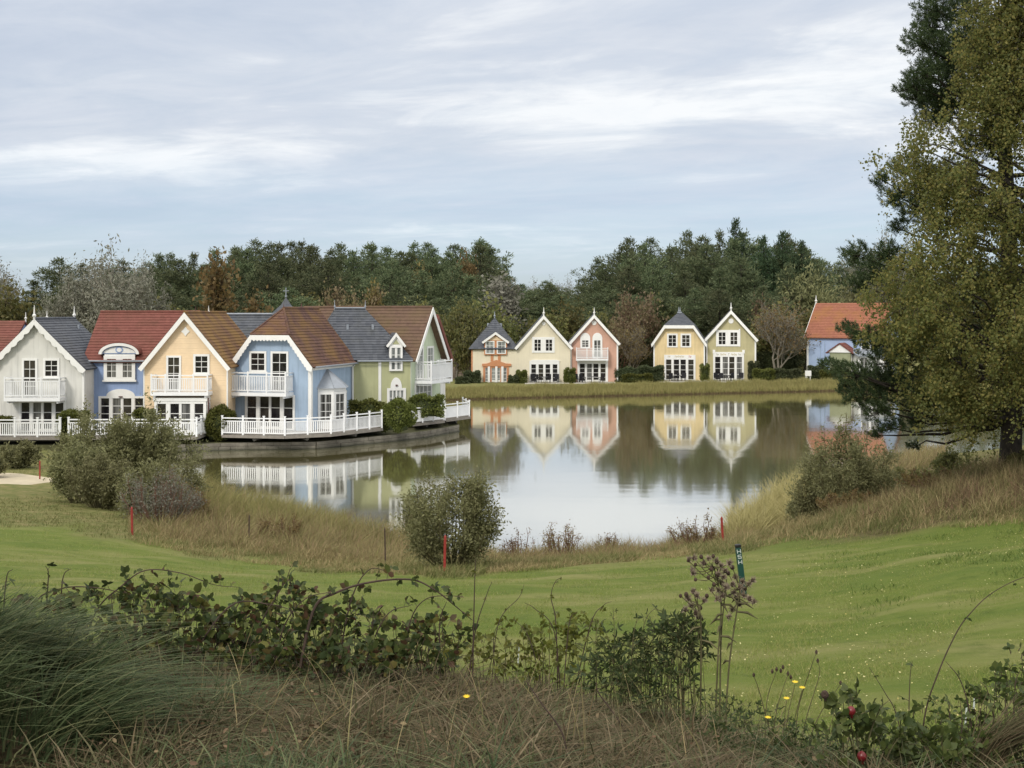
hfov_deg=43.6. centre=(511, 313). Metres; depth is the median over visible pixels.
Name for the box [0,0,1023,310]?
sky
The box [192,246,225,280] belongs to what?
pine tree
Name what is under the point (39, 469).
marker stake
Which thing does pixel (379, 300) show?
broadleaf tree
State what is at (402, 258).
pine tree
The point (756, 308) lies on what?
broadleaf tree
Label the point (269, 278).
pine tree
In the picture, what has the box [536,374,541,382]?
patio chair
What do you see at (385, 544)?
marker stake
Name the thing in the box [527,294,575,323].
pine tree
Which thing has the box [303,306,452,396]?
lake house
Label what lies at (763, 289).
pine tree
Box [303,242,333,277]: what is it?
pine tree
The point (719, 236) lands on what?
pine tree
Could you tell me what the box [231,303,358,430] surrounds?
lake house
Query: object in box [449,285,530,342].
pine tree
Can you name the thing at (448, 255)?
pine tree
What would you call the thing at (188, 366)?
lake house
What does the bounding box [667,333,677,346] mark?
window
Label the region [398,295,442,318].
broadleaf tree
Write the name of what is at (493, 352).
lakefront house
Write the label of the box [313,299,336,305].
pine tree
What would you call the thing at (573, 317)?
broadleaf tree
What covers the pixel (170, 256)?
pine tree
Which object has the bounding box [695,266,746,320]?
pine tree
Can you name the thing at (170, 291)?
pine tree
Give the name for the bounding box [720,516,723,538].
marker stake
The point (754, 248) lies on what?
pine tree
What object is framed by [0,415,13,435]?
bush
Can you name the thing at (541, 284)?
pine tree
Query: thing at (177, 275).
pine tree
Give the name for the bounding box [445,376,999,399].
reeds
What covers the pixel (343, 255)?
pine tree
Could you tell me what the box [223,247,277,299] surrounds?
pine tree
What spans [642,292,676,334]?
broadleaf tree
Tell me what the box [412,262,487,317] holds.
pine tree
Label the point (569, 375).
bush
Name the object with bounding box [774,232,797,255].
pine tree
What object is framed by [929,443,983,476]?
shrub
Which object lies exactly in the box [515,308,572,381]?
lakefront house
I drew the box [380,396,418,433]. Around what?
bush
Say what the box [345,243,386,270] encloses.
pine tree
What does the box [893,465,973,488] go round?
shrub
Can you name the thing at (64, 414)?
bush
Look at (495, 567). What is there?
straw grass
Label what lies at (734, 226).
cypress tree
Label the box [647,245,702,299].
pine tree
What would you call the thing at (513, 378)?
bush
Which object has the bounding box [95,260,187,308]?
pine tree
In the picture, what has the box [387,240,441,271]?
pine tree
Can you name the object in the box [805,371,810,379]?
notice board
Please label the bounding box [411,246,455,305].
pine tree
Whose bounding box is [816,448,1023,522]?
russet grass
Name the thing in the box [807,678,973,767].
rose bush
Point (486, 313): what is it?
broadleaf tree
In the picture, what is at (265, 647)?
bramble
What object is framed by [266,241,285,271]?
pine tree
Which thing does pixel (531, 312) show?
pine tree
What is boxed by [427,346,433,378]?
window
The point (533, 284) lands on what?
broadleaf tree
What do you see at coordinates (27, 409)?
french door
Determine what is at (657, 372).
hedge
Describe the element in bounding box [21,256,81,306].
pine tree
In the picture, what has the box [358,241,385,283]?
pine tree
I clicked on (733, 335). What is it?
window
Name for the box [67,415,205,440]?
lakeside deck
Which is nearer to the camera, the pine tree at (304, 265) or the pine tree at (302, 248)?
the pine tree at (304, 265)
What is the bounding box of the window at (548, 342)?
[543,337,554,352]
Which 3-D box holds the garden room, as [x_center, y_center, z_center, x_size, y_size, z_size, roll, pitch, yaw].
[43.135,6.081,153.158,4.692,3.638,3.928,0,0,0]
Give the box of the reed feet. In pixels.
[446,389,992,400]
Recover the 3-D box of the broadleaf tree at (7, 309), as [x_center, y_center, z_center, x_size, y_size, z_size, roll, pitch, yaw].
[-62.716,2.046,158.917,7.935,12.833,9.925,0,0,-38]
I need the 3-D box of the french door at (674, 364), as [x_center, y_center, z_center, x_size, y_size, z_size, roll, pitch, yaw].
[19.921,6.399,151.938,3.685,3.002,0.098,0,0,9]
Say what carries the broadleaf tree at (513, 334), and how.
on the ground at (976, 650)
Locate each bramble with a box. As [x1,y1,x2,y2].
[2,562,250,674]
[168,561,351,680]
[283,563,478,688]
[869,577,1023,767]
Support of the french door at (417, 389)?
in the lake house at (417, 329)
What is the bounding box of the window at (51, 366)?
[43,358,59,377]
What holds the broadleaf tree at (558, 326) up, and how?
on the ground at (976, 650)
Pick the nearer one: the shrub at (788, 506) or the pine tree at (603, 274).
the shrub at (788, 506)
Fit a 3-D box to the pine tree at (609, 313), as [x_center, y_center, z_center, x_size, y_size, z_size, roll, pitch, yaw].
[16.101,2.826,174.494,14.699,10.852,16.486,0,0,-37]
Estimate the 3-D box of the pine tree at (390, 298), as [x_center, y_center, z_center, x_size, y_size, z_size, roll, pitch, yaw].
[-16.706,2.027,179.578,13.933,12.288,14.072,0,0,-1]
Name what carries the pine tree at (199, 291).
on the ground at (976, 650)
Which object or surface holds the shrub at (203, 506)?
on the ground at (976, 650)
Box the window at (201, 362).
[192,354,209,374]
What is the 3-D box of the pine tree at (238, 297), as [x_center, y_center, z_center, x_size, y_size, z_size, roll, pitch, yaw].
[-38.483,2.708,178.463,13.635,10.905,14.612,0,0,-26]
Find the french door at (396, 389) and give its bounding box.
[387,377,405,407]
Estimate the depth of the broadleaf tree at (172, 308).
181.61 m
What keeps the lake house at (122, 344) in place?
on the ground at (976, 650)
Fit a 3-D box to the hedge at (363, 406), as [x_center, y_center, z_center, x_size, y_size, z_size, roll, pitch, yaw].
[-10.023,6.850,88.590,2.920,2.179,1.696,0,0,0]
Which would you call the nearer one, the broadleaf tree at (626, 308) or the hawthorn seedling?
the hawthorn seedling
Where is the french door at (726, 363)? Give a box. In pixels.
[713,350,744,379]
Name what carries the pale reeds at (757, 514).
on the ground at (976, 650)
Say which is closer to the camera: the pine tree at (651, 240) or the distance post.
the distance post
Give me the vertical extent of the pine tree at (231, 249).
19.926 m
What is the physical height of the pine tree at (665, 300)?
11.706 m
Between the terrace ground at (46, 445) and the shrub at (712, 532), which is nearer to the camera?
the shrub at (712, 532)
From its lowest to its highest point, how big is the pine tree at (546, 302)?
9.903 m
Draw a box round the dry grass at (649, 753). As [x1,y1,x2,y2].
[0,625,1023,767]
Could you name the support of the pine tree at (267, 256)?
on the ground at (976, 650)
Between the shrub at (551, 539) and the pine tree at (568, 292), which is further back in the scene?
the pine tree at (568, 292)
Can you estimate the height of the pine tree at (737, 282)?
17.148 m
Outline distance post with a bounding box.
[735,544,746,593]
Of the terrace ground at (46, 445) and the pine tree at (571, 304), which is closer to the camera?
the terrace ground at (46, 445)
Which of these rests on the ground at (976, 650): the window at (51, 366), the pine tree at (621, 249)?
the pine tree at (621, 249)
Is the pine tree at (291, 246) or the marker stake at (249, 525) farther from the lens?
the pine tree at (291, 246)
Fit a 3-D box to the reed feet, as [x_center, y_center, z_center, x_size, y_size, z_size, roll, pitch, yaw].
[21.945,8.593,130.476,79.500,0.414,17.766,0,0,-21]
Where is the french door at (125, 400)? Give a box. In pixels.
[98,389,142,428]
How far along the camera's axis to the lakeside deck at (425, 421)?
91.19 m
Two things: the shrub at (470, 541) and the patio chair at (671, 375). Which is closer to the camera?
the shrub at (470, 541)
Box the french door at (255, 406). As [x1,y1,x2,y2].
[245,395,294,429]
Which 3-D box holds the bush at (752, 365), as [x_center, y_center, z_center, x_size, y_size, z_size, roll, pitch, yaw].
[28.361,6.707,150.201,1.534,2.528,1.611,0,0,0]
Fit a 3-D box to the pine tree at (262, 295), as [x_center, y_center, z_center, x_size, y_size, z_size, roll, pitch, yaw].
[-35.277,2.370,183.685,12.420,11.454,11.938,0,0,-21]
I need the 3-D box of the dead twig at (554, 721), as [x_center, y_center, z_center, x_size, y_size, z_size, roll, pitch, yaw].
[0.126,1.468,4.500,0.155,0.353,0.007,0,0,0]
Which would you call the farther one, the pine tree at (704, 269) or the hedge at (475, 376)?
the pine tree at (704, 269)
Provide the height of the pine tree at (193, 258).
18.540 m
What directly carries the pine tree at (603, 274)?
on the ground at (976, 650)
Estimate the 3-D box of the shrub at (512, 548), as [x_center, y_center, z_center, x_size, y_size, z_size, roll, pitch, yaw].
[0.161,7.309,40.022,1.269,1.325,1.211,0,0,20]
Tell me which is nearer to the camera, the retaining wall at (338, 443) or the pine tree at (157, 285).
the retaining wall at (338, 443)
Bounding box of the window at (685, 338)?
[681,334,690,346]
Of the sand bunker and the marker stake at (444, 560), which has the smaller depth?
the marker stake at (444, 560)
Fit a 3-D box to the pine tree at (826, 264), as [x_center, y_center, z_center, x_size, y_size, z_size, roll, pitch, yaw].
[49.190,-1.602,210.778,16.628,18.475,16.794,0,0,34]
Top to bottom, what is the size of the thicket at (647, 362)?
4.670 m
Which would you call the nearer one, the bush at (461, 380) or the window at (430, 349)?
the window at (430, 349)
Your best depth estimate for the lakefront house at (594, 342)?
148.44 m
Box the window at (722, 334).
[718,330,727,345]
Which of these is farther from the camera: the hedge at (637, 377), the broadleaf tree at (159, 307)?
the broadleaf tree at (159, 307)
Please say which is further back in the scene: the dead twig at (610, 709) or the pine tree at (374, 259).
the pine tree at (374, 259)
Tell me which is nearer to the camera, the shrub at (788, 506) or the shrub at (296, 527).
the shrub at (296, 527)
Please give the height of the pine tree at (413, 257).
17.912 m
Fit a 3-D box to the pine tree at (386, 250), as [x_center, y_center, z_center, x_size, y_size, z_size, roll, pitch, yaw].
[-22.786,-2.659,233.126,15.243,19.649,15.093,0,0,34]
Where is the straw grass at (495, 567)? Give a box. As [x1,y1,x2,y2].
[121,451,1023,575]
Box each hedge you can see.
[347,397,385,425]
[407,392,446,417]
[463,370,481,382]
[614,365,638,381]
[620,373,653,382]
[637,364,664,381]
[750,368,775,380]
[771,367,802,380]
[819,369,846,378]
[831,373,918,380]
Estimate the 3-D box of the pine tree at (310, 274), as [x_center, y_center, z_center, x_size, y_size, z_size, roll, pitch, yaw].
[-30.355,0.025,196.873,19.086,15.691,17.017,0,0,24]
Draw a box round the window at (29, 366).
[22,358,37,396]
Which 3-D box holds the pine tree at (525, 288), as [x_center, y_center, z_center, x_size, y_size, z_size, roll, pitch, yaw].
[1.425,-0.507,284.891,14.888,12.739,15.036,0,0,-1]
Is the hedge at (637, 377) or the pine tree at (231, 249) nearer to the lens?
the hedge at (637, 377)
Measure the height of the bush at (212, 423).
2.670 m
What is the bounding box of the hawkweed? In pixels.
[752,650,841,763]
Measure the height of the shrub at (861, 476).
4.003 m
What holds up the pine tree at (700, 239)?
on the ground at (976, 650)
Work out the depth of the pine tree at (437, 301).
173.08 m
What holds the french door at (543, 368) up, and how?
in the lakefront house at (543, 346)
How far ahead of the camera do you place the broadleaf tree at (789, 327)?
157.83 m
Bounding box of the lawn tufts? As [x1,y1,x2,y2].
[803,515,1023,627]
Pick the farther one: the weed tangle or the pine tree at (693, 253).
the pine tree at (693, 253)
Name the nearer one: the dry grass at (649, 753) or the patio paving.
the dry grass at (649, 753)
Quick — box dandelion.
[463,694,469,714]
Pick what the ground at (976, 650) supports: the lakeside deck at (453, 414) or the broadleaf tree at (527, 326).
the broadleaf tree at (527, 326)
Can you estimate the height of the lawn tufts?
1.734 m
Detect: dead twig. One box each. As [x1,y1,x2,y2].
[526,681,568,767]
[596,684,626,738]
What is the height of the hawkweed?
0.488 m
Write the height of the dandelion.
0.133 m
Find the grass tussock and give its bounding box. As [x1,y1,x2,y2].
[0,572,316,767]
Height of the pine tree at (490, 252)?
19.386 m
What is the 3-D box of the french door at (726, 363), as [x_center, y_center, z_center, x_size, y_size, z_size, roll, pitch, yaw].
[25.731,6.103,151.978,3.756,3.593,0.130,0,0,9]
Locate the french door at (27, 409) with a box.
[19,400,65,431]
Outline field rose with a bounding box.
[483,577,613,703]
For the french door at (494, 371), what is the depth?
147.90 m
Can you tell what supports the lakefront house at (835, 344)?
on the ground at (976, 650)
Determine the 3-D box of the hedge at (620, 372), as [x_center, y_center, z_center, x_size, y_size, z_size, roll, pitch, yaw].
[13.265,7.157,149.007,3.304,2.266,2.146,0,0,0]
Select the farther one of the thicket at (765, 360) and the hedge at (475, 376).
the thicket at (765, 360)
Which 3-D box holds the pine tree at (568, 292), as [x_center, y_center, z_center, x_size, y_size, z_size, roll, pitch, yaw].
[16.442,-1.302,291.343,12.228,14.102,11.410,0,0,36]
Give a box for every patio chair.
[530,374,535,381]
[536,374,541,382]
[669,373,675,380]
[739,373,743,380]
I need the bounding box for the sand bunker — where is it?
[0,473,55,484]
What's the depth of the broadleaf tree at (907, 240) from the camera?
250.24 m
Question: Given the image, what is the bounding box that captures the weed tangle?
[674,687,849,767]
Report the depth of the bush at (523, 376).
146.10 m
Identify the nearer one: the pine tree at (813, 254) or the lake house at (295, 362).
the lake house at (295, 362)
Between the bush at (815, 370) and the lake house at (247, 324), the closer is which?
the lake house at (247, 324)
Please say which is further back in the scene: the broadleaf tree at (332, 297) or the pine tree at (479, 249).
the pine tree at (479, 249)
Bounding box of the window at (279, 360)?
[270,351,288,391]
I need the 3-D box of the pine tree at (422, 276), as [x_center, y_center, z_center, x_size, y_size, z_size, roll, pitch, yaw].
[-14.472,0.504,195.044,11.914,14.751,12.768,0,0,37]
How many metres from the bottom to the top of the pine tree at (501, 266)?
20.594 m
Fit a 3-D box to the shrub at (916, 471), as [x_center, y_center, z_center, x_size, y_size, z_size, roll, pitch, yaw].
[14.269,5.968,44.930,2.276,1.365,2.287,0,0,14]
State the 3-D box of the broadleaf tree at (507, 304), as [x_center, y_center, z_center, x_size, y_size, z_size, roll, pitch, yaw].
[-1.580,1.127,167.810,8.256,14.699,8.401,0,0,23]
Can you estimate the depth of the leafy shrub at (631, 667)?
5.83 m
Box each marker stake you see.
[39,461,40,478]
[130,507,132,534]
[248,515,249,537]
[384,527,385,563]
[443,535,445,567]
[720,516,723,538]
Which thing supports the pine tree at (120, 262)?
on the ground at (976, 650)
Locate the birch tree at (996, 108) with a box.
[853,0,1023,458]
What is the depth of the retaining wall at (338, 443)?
82.56 m
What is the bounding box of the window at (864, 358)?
[860,357,867,367]
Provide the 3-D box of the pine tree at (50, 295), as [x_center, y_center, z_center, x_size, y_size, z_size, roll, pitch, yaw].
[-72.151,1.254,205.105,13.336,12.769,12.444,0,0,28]
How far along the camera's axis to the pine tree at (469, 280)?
188.11 m
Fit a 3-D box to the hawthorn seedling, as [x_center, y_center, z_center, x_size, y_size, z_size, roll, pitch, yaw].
[-0.150,1.595,6.443,0.398,0.820,0.511,0,0,39]
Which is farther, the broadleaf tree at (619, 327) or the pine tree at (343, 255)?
the pine tree at (343, 255)
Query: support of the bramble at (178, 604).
on the ground at (976, 650)
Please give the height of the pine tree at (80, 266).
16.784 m
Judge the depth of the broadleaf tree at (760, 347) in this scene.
164.00 m
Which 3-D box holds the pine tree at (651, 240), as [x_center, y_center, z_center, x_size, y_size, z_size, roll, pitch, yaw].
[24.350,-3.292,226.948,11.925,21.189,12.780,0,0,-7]
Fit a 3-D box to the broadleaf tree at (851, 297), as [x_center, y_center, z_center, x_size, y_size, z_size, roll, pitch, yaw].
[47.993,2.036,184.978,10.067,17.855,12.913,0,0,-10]
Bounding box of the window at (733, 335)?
[728,330,738,345]
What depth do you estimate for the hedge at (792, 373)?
149.05 m
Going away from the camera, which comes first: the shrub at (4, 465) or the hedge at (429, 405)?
the shrub at (4, 465)
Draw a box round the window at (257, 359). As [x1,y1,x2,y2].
[249,351,266,372]
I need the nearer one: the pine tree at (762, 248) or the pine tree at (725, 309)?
the pine tree at (725, 309)
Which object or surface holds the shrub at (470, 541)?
on the ground at (976, 650)
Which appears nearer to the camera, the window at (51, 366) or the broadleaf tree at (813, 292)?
the window at (51, 366)
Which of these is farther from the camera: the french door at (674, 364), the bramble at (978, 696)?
the french door at (674, 364)
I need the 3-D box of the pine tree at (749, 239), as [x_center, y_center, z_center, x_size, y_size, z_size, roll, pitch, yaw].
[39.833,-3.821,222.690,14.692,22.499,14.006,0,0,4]
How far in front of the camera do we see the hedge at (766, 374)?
148.85 m
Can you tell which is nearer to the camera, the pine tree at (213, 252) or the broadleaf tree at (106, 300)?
the broadleaf tree at (106, 300)
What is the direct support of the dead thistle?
on the ground at (976, 650)
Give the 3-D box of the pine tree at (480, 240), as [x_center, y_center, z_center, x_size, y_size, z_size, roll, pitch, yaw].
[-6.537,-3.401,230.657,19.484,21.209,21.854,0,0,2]
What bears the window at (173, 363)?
in the lake house at (188, 366)
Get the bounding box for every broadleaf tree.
[0,256,28,309]
[0,278,43,323]
[30,258,121,332]
[57,234,170,333]
[104,249,175,309]
[146,296,185,309]
[191,246,273,312]
[289,292,317,306]
[294,291,333,305]
[318,274,388,305]
[364,278,383,305]
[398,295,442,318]
[411,258,431,290]
[439,294,485,376]
[445,247,480,298]
[460,291,510,345]
[478,267,536,338]
[487,307,523,343]
[516,315,537,339]
[527,276,540,301]
[530,308,575,340]
[548,296,586,339]
[557,274,573,302]
[587,307,616,333]
[606,311,646,367]
[609,281,668,356]
[615,320,651,368]
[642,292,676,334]
[747,288,792,349]
[747,301,803,360]
[748,295,821,367]
[776,254,848,365]
[793,301,826,369]
[821,267,880,302]
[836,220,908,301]
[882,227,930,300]
[952,305,989,340]
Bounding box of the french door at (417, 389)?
[414,383,431,395]
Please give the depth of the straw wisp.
4.47 m
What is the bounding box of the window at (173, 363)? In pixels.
[166,356,180,389]
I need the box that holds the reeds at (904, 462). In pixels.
[140,437,961,561]
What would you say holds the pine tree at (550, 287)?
on the ground at (976, 650)
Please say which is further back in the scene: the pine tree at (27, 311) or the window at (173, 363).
the pine tree at (27, 311)
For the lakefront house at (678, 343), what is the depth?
151.94 m
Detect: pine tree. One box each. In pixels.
[2,302,44,322]
[18,279,54,315]
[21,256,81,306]
[32,283,92,319]
[52,262,92,308]
[91,258,139,287]
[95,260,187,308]
[141,274,183,309]
[153,252,166,273]
[153,252,187,274]
[153,258,201,307]
[154,288,186,309]
[172,263,210,310]
[175,286,210,309]
[179,270,257,310]
[183,252,200,293]
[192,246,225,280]
[203,248,260,294]
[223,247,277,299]
[225,294,273,312]
[226,237,284,278]
[227,244,241,271]
[234,240,297,299]
[235,272,270,305]
[236,262,304,305]
[246,290,272,311]
[257,286,320,312]
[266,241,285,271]
[269,265,348,299]
[273,239,315,288]
[276,246,336,299]
[289,240,313,275]
[290,262,365,305]
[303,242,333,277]
[305,246,356,298]
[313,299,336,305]
[323,241,363,291]
[326,294,366,305]
[337,248,369,299]
[339,274,369,302]
[340,259,448,310]
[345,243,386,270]
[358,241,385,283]
[362,250,418,290]
[365,245,399,276]
[372,265,436,303]
[379,285,423,305]
[386,293,448,323]
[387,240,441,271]
[390,251,433,281]
[401,269,452,301]
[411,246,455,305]
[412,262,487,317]
[418,241,449,273]
[424,297,460,324]
[426,249,470,303]
[438,243,468,287]
[444,273,477,319]
[448,236,528,306]
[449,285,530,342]
[451,244,532,318]
[461,241,538,306]
[471,243,505,292]
[477,266,539,341]
[514,310,535,339]
[516,295,542,323]
[517,283,539,304]
[523,297,559,321]
[527,280,570,303]
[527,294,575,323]
[529,282,575,314]
[555,256,619,319]
[560,296,580,311]
[565,278,591,299]
[566,261,618,317]
[570,242,649,313]
[574,288,641,323]
[578,295,659,368]
[592,265,656,314]
[605,293,646,358]
[607,241,678,302]
[609,236,647,277]
[621,259,691,310]
[626,289,696,363]
[633,236,670,276]
[645,287,722,357]
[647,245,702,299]
[654,271,714,333]
[660,229,711,279]
[666,233,725,296]
[675,242,739,303]
[682,244,717,288]
[686,288,755,364]
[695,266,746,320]
[707,254,761,325]
[712,237,754,295]
[714,228,727,264]
[722,228,759,265]
[726,284,806,363]
[734,268,788,324]
[742,241,759,276]
[745,242,817,315]
[747,234,773,268]
[769,237,821,285]
[770,260,821,362]
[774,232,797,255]
[795,248,842,300]
[798,245,840,298]
[817,0,1023,460]
[824,260,854,299]
[831,258,862,295]
[927,259,998,345]
[974,257,1023,325]
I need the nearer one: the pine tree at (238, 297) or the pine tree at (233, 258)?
the pine tree at (238, 297)
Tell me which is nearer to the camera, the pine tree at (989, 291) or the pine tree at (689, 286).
the pine tree at (689, 286)
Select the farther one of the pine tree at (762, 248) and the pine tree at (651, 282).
the pine tree at (762, 248)
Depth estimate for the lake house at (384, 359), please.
91.66 m
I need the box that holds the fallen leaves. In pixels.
[660,533,1022,714]
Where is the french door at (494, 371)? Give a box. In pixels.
[482,360,510,381]
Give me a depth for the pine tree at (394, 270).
189.40 m
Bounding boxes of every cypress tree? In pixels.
[719,217,750,276]
[748,235,781,300]
[761,230,799,297]
[789,239,828,299]
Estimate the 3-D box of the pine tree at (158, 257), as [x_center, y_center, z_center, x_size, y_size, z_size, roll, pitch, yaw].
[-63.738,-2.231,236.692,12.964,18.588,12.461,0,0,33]
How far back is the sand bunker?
59.50 m
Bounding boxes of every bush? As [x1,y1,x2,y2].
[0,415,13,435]
[55,408,90,434]
[132,407,155,426]
[203,403,238,441]
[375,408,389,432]
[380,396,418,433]
[454,376,469,383]
[507,375,518,383]
[515,369,527,382]
[563,367,575,382]
[699,363,709,380]
[747,360,759,379]
[806,364,824,379]
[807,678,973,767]
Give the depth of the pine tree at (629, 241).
227.53 m
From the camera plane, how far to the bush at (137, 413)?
81.78 m
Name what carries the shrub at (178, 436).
on the ground at (976, 650)
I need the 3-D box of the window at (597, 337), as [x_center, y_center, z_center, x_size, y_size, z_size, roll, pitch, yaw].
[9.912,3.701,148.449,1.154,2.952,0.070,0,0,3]
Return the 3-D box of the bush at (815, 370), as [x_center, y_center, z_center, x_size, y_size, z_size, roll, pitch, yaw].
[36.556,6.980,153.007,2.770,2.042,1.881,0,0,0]
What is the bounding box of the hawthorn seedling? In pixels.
[439,558,541,693]
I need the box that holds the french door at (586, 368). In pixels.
[577,361,607,381]
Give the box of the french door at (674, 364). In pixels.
[664,355,694,379]
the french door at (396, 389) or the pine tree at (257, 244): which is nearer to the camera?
the french door at (396, 389)
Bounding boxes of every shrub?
[0,438,44,468]
[0,451,10,473]
[41,433,112,503]
[47,395,187,488]
[60,448,140,510]
[113,457,184,516]
[115,463,206,524]
[127,387,211,485]
[146,440,212,495]
[162,481,215,518]
[255,511,302,538]
[386,465,511,569]
[499,527,537,555]
[539,519,583,554]
[564,603,716,733]
[595,532,622,550]
[665,508,724,544]
[782,488,817,521]
[784,440,843,519]
[797,407,907,513]
[815,488,884,513]
[886,464,938,492]
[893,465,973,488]
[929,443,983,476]
[1002,450,1023,466]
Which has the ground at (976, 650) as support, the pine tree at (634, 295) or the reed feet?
the pine tree at (634, 295)
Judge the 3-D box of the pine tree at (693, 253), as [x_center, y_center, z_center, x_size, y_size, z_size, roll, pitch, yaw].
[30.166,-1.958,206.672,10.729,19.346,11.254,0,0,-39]
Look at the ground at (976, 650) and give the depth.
20.16 m
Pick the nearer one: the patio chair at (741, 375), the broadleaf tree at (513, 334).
the patio chair at (741, 375)
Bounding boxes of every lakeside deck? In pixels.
[0,416,61,442]
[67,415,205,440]
[221,410,382,440]
[412,405,444,427]
[444,397,470,422]
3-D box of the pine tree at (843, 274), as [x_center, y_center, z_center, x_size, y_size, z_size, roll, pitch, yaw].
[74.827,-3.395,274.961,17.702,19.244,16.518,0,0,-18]
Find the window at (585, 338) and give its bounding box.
[580,333,589,347]
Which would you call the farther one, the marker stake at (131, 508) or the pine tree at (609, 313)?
the pine tree at (609, 313)
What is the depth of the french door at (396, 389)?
91.63 m
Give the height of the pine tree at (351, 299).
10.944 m
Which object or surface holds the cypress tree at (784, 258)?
on the ground at (976, 650)
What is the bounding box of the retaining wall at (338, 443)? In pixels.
[99,423,459,451]
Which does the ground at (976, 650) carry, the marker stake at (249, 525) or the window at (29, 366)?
the marker stake at (249, 525)
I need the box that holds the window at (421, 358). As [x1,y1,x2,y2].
[416,346,423,379]
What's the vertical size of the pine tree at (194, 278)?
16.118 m
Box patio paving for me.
[525,380,749,383]
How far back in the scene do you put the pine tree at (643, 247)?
202.11 m
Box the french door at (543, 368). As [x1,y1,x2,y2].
[529,360,558,381]
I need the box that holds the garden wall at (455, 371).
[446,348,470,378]
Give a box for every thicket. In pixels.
[621,349,652,368]
[756,346,806,374]
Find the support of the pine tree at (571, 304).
on the ground at (976, 650)
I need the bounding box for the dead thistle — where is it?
[679,554,758,733]
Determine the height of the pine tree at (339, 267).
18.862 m
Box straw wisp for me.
[958,688,1023,767]
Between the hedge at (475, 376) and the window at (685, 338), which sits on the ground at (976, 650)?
the hedge at (475, 376)
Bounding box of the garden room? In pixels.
[853,349,885,374]
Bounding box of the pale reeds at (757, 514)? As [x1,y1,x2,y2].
[688,461,808,535]
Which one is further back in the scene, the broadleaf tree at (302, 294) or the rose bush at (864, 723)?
the broadleaf tree at (302, 294)
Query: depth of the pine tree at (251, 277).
192.41 m
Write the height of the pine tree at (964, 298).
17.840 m
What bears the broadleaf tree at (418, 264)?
on the ground at (976, 650)
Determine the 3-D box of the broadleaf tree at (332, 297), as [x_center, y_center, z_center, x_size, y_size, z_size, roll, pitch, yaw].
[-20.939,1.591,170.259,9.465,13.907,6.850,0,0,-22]
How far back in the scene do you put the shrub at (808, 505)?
43.91 m
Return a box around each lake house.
[0,305,97,431]
[0,312,27,351]
[85,310,199,429]
[138,306,246,433]
[227,288,292,337]
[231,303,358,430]
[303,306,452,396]
[328,300,412,407]
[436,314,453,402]
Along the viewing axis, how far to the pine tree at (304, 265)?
209.50 m
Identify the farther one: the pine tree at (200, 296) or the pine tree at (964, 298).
the pine tree at (964, 298)
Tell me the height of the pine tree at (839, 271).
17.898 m
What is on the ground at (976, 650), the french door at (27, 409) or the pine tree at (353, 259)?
the pine tree at (353, 259)
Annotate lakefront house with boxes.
[468,312,517,381]
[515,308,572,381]
[568,309,619,381]
[651,309,706,379]
[704,306,758,379]
[803,298,897,370]
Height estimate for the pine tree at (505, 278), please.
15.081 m
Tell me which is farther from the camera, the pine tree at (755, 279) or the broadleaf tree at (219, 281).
the pine tree at (755, 279)
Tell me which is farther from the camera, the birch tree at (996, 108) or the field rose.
the birch tree at (996, 108)
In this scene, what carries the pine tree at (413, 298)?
on the ground at (976, 650)
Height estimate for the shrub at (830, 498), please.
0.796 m
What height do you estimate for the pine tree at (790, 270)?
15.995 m
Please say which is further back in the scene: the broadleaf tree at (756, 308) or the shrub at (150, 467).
the broadleaf tree at (756, 308)
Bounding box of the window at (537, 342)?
[532,337,542,352]
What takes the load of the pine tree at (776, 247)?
on the ground at (976, 650)
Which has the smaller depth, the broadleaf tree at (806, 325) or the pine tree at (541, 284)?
the broadleaf tree at (806, 325)
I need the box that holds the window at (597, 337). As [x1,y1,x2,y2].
[592,333,601,356]
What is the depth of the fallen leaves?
15.34 m
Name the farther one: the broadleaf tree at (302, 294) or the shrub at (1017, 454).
the broadleaf tree at (302, 294)
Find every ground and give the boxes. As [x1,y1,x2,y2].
[0,344,1023,767]
[0,423,456,450]
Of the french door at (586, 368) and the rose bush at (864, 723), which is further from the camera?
the french door at (586, 368)
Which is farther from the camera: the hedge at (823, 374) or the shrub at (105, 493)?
the hedge at (823, 374)
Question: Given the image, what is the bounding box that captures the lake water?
[172,391,1023,552]
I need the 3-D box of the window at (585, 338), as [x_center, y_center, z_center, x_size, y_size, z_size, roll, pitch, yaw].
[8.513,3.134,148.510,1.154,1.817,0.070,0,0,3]
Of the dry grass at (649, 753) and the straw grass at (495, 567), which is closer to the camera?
the dry grass at (649, 753)
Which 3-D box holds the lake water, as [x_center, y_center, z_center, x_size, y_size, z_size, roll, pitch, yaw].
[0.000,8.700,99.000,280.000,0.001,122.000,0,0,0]

